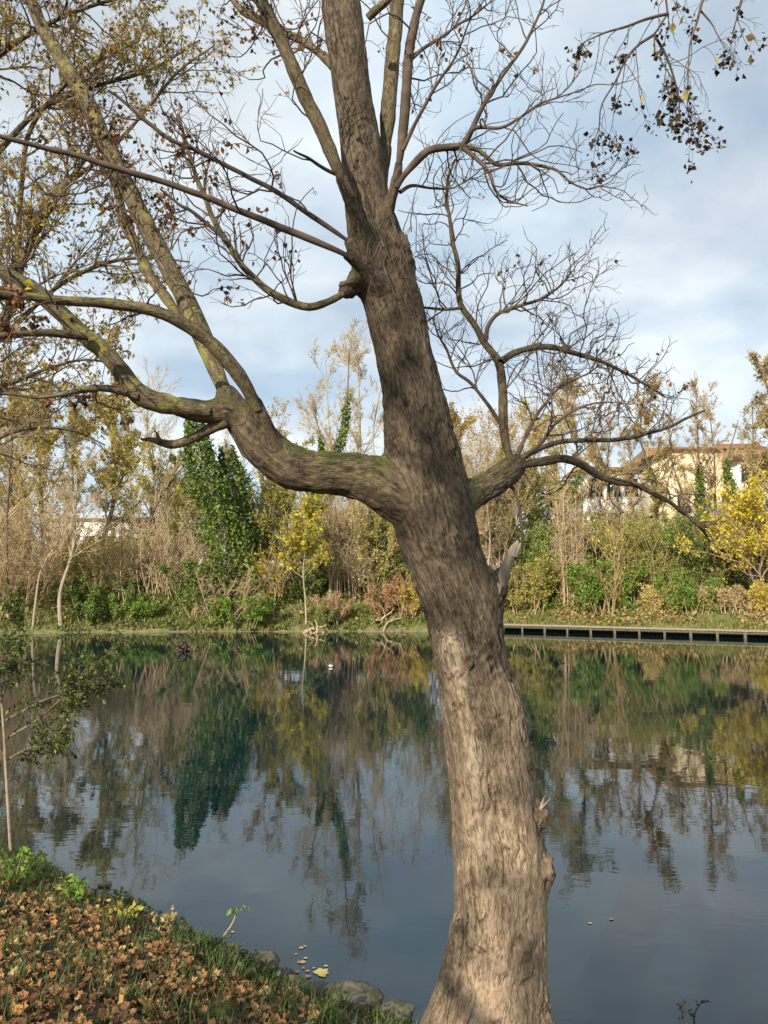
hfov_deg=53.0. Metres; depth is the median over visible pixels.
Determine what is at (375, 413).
bare tree
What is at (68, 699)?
sapling
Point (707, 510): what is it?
window
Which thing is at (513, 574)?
shrub
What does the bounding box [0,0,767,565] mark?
sky
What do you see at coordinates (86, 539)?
window
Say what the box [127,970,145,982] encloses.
fallen twig
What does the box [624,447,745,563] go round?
house
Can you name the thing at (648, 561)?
shrub
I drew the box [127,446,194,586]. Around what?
leaning bare tree
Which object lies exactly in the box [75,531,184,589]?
shrub
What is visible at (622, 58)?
alder tree
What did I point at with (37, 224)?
golden tree
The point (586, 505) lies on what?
house
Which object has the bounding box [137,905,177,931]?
weed plant
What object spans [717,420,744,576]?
ivy tree
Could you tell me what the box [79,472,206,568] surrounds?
shrub
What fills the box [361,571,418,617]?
shrub
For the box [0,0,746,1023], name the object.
leaning tree
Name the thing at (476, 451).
shrub
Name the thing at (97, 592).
shrub
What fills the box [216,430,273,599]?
ivy tree
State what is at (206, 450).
ivy tree
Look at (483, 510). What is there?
tree
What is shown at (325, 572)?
shrub
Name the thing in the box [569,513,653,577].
shrub
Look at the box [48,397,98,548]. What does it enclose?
tree
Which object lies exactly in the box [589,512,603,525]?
window
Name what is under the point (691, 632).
jetty
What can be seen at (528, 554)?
shrub
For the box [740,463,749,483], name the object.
window
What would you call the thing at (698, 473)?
ivy tree
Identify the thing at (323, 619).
shrub
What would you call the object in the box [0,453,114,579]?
shrub
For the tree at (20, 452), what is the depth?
47.01 m
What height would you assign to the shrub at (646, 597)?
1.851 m
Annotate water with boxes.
[0,630,767,1023]
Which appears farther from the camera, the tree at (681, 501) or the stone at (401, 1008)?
the tree at (681, 501)
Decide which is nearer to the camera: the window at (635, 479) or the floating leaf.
the floating leaf
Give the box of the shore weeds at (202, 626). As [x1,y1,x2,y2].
[0,616,423,633]
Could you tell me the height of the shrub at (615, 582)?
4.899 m
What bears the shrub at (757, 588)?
on the bank at (415, 628)
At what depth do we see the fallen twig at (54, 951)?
4.28 m
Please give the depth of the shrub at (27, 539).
41.02 m
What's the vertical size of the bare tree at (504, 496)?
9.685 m
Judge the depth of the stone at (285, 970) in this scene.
5.04 m
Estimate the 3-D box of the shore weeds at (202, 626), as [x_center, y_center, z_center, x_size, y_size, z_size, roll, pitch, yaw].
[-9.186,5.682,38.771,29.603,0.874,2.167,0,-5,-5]
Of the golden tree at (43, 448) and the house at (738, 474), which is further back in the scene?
the house at (738, 474)
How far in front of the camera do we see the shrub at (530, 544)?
45.20 m
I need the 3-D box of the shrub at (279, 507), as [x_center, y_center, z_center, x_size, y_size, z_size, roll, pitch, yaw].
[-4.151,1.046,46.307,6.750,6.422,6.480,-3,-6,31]
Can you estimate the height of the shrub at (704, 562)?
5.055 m
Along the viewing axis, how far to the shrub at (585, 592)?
39.60 m
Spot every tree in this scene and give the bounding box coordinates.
[0,0,263,515]
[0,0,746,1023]
[0,347,54,611]
[0,360,89,561]
[0,377,50,560]
[31,470,91,627]
[46,448,134,625]
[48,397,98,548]
[82,377,162,546]
[117,355,182,565]
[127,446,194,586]
[145,448,202,528]
[180,419,263,608]
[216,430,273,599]
[245,396,293,544]
[252,433,315,574]
[272,492,332,624]
[292,318,371,602]
[294,315,383,583]
[366,374,383,588]
[449,399,477,470]
[476,454,495,565]
[482,409,548,569]
[490,439,511,566]
[513,393,576,538]
[524,409,600,519]
[547,359,608,533]
[564,0,767,183]
[574,429,614,524]
[587,406,640,522]
[603,420,652,525]
[620,369,686,539]
[658,411,694,514]
[670,371,731,515]
[670,469,767,590]
[695,395,732,516]
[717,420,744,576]
[719,391,767,498]
[730,349,767,493]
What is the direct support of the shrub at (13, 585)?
on the bank at (415, 628)
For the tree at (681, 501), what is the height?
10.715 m
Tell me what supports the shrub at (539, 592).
on the bank at (415, 628)
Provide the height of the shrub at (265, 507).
7.486 m
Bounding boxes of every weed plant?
[0,845,48,886]
[55,874,90,904]
[90,896,143,923]
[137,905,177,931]
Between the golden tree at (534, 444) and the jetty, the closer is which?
the jetty
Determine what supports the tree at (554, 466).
on the bank at (415, 628)
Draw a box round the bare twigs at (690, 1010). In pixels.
[676,998,708,1023]
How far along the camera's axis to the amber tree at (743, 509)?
37.24 m
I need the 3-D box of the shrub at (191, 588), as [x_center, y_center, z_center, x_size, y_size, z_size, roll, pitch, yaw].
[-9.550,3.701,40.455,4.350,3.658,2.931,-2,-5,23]
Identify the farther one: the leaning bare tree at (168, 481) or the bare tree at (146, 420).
the bare tree at (146, 420)
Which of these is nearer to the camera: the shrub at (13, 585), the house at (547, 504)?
the shrub at (13, 585)
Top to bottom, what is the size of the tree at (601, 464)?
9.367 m
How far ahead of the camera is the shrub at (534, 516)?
43.81 m
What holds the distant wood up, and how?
on the bank at (415, 628)
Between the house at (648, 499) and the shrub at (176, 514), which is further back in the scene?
the house at (648, 499)
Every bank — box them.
[0,563,767,633]
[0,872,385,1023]
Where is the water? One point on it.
(290, 790)
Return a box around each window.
[82,535,95,554]
[545,491,560,507]
[588,478,603,497]
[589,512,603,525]
[606,478,621,497]
[624,478,638,497]
[676,494,691,513]
[699,495,713,513]
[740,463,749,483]
[757,496,767,515]
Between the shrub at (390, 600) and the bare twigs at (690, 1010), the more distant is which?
the shrub at (390, 600)
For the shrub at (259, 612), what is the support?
on the bank at (415, 628)
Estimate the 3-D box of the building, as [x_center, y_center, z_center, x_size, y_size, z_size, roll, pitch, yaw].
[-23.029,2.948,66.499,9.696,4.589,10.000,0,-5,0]
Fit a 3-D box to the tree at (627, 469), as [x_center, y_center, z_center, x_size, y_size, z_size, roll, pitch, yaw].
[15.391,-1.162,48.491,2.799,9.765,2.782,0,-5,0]
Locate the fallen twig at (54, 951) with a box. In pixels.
[44,942,69,956]
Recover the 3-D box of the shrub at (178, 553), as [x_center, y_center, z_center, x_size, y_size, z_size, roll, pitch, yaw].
[-11.388,1.756,42.310,5.900,6.150,4.787,-4,-6,38]
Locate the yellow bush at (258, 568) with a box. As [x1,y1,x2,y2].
[233,539,296,607]
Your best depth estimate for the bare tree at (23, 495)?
39.58 m
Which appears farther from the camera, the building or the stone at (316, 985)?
the building
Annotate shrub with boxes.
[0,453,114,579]
[0,487,106,617]
[0,491,88,594]
[2,528,140,580]
[40,516,158,602]
[59,572,142,624]
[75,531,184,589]
[76,593,165,620]
[78,500,196,601]
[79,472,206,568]
[100,430,243,575]
[126,490,240,600]
[158,547,238,617]
[191,473,304,579]
[191,559,265,623]
[205,589,276,627]
[240,502,324,586]
[266,489,367,581]
[270,512,377,589]
[308,589,353,624]
[314,603,338,627]
[328,499,408,597]
[333,499,409,582]
[357,507,411,583]
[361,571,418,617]
[380,572,421,617]
[383,378,550,567]
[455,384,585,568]
[464,445,594,583]
[491,558,534,612]
[495,516,592,580]
[506,549,562,614]
[512,520,573,598]
[538,500,628,574]
[542,480,600,606]
[558,550,648,613]
[561,525,639,614]
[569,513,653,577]
[584,497,675,578]
[584,503,691,600]
[622,505,720,572]
[630,515,713,584]
[638,580,679,613]
[650,567,727,615]
[662,501,747,588]
[681,507,765,581]
[696,581,759,613]
[718,502,767,581]
[738,505,767,582]
[742,578,767,612]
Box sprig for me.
[218,905,249,942]
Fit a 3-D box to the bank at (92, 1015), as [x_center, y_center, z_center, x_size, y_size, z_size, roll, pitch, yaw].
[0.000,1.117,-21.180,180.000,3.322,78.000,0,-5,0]
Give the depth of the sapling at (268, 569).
40.25 m
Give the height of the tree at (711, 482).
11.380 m
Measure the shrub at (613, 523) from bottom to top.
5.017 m
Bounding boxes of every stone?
[98,882,111,887]
[248,949,279,971]
[268,967,294,983]
[304,981,329,995]
[317,980,384,1012]
[379,999,415,1023]
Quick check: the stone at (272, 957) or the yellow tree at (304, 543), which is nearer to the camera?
the stone at (272, 957)
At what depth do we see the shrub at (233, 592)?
39.42 m
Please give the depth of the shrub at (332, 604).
39.52 m
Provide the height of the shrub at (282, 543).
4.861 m
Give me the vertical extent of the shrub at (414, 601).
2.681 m
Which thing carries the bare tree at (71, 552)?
on the bank at (415, 628)
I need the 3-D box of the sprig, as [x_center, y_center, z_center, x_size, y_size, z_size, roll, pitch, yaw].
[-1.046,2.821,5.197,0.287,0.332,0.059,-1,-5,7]
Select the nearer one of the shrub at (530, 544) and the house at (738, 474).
the shrub at (530, 544)
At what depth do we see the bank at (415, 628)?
39.15 m
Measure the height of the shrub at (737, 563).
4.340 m
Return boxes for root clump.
[172,638,195,651]
[303,620,325,632]
[371,604,400,631]
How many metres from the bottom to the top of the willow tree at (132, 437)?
13.375 m
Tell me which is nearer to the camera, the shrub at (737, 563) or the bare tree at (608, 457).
the shrub at (737, 563)
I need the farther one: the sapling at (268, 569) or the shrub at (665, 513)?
the shrub at (665, 513)
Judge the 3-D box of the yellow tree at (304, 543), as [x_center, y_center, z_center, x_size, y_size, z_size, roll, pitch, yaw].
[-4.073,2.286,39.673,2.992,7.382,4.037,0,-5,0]
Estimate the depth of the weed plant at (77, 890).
5.45 m
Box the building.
[45,516,185,565]
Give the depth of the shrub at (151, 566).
41.53 m
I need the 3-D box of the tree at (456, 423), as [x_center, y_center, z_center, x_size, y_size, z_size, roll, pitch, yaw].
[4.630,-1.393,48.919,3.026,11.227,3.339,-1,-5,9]
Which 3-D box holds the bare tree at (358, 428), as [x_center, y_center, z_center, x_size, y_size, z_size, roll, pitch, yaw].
[-2.412,-3.530,45.761,6.086,16.108,3.845,0,-5,0]
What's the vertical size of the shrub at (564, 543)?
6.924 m
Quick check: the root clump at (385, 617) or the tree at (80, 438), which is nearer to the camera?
the root clump at (385, 617)
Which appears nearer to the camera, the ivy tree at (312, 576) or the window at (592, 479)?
the ivy tree at (312, 576)
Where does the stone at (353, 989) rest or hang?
on the bank at (92, 1015)
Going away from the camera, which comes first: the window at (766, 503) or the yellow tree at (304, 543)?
the yellow tree at (304, 543)
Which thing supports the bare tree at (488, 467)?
on the bank at (415, 628)
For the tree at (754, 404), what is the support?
on the bank at (415, 628)
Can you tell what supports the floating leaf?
on the water
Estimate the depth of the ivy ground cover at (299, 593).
41.15 m
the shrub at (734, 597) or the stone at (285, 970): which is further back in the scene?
the shrub at (734, 597)
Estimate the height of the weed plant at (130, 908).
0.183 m
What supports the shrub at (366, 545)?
on the bank at (415, 628)
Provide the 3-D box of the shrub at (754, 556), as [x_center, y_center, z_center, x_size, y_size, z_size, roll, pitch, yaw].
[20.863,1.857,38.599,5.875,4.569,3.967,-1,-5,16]
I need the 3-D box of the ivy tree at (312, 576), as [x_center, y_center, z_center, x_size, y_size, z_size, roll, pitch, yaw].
[-3.222,-2.688,43.336,4.182,16.070,5.424,2,-5,-19]
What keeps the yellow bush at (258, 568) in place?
on the bank at (415, 628)
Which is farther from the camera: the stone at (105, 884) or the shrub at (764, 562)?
the shrub at (764, 562)
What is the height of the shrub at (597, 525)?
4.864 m
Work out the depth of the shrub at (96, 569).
41.09 m
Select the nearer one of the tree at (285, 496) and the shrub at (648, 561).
the shrub at (648, 561)
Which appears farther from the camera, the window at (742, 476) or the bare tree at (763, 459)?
the window at (742, 476)
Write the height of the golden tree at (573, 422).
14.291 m
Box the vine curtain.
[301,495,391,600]
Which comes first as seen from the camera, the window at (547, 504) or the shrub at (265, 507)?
the shrub at (265, 507)
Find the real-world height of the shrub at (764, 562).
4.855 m
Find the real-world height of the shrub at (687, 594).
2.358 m
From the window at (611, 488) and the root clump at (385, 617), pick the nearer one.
the root clump at (385, 617)
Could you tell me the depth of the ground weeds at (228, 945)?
4.99 m
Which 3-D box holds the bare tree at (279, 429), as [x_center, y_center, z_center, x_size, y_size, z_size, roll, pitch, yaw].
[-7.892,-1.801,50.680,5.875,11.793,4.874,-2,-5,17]
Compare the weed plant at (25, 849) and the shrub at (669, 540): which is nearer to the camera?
the weed plant at (25, 849)
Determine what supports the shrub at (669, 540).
on the bank at (415, 628)
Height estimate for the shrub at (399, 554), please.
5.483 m
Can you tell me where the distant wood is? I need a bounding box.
[1,514,507,565]
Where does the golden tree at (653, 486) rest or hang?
on the bank at (415, 628)
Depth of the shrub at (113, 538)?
43.70 m
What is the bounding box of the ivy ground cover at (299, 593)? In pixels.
[0,568,765,621]
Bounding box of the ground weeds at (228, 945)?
[0,841,419,1023]
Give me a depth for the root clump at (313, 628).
37.78 m
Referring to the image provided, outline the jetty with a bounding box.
[503,623,767,638]
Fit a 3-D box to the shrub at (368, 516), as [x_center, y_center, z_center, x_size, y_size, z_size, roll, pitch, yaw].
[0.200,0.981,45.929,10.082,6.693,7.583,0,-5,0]
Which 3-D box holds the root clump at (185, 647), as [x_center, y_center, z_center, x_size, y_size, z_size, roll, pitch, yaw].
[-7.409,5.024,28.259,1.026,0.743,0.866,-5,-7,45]
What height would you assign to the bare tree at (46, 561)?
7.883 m
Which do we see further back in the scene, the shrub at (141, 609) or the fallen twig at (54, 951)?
the shrub at (141, 609)
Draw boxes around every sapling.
[0,578,138,855]
[263,560,284,616]
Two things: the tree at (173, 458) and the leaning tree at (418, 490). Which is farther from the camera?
the tree at (173, 458)
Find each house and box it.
[535,479,583,533]
[561,467,646,553]
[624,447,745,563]
[715,444,767,524]
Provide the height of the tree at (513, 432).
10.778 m

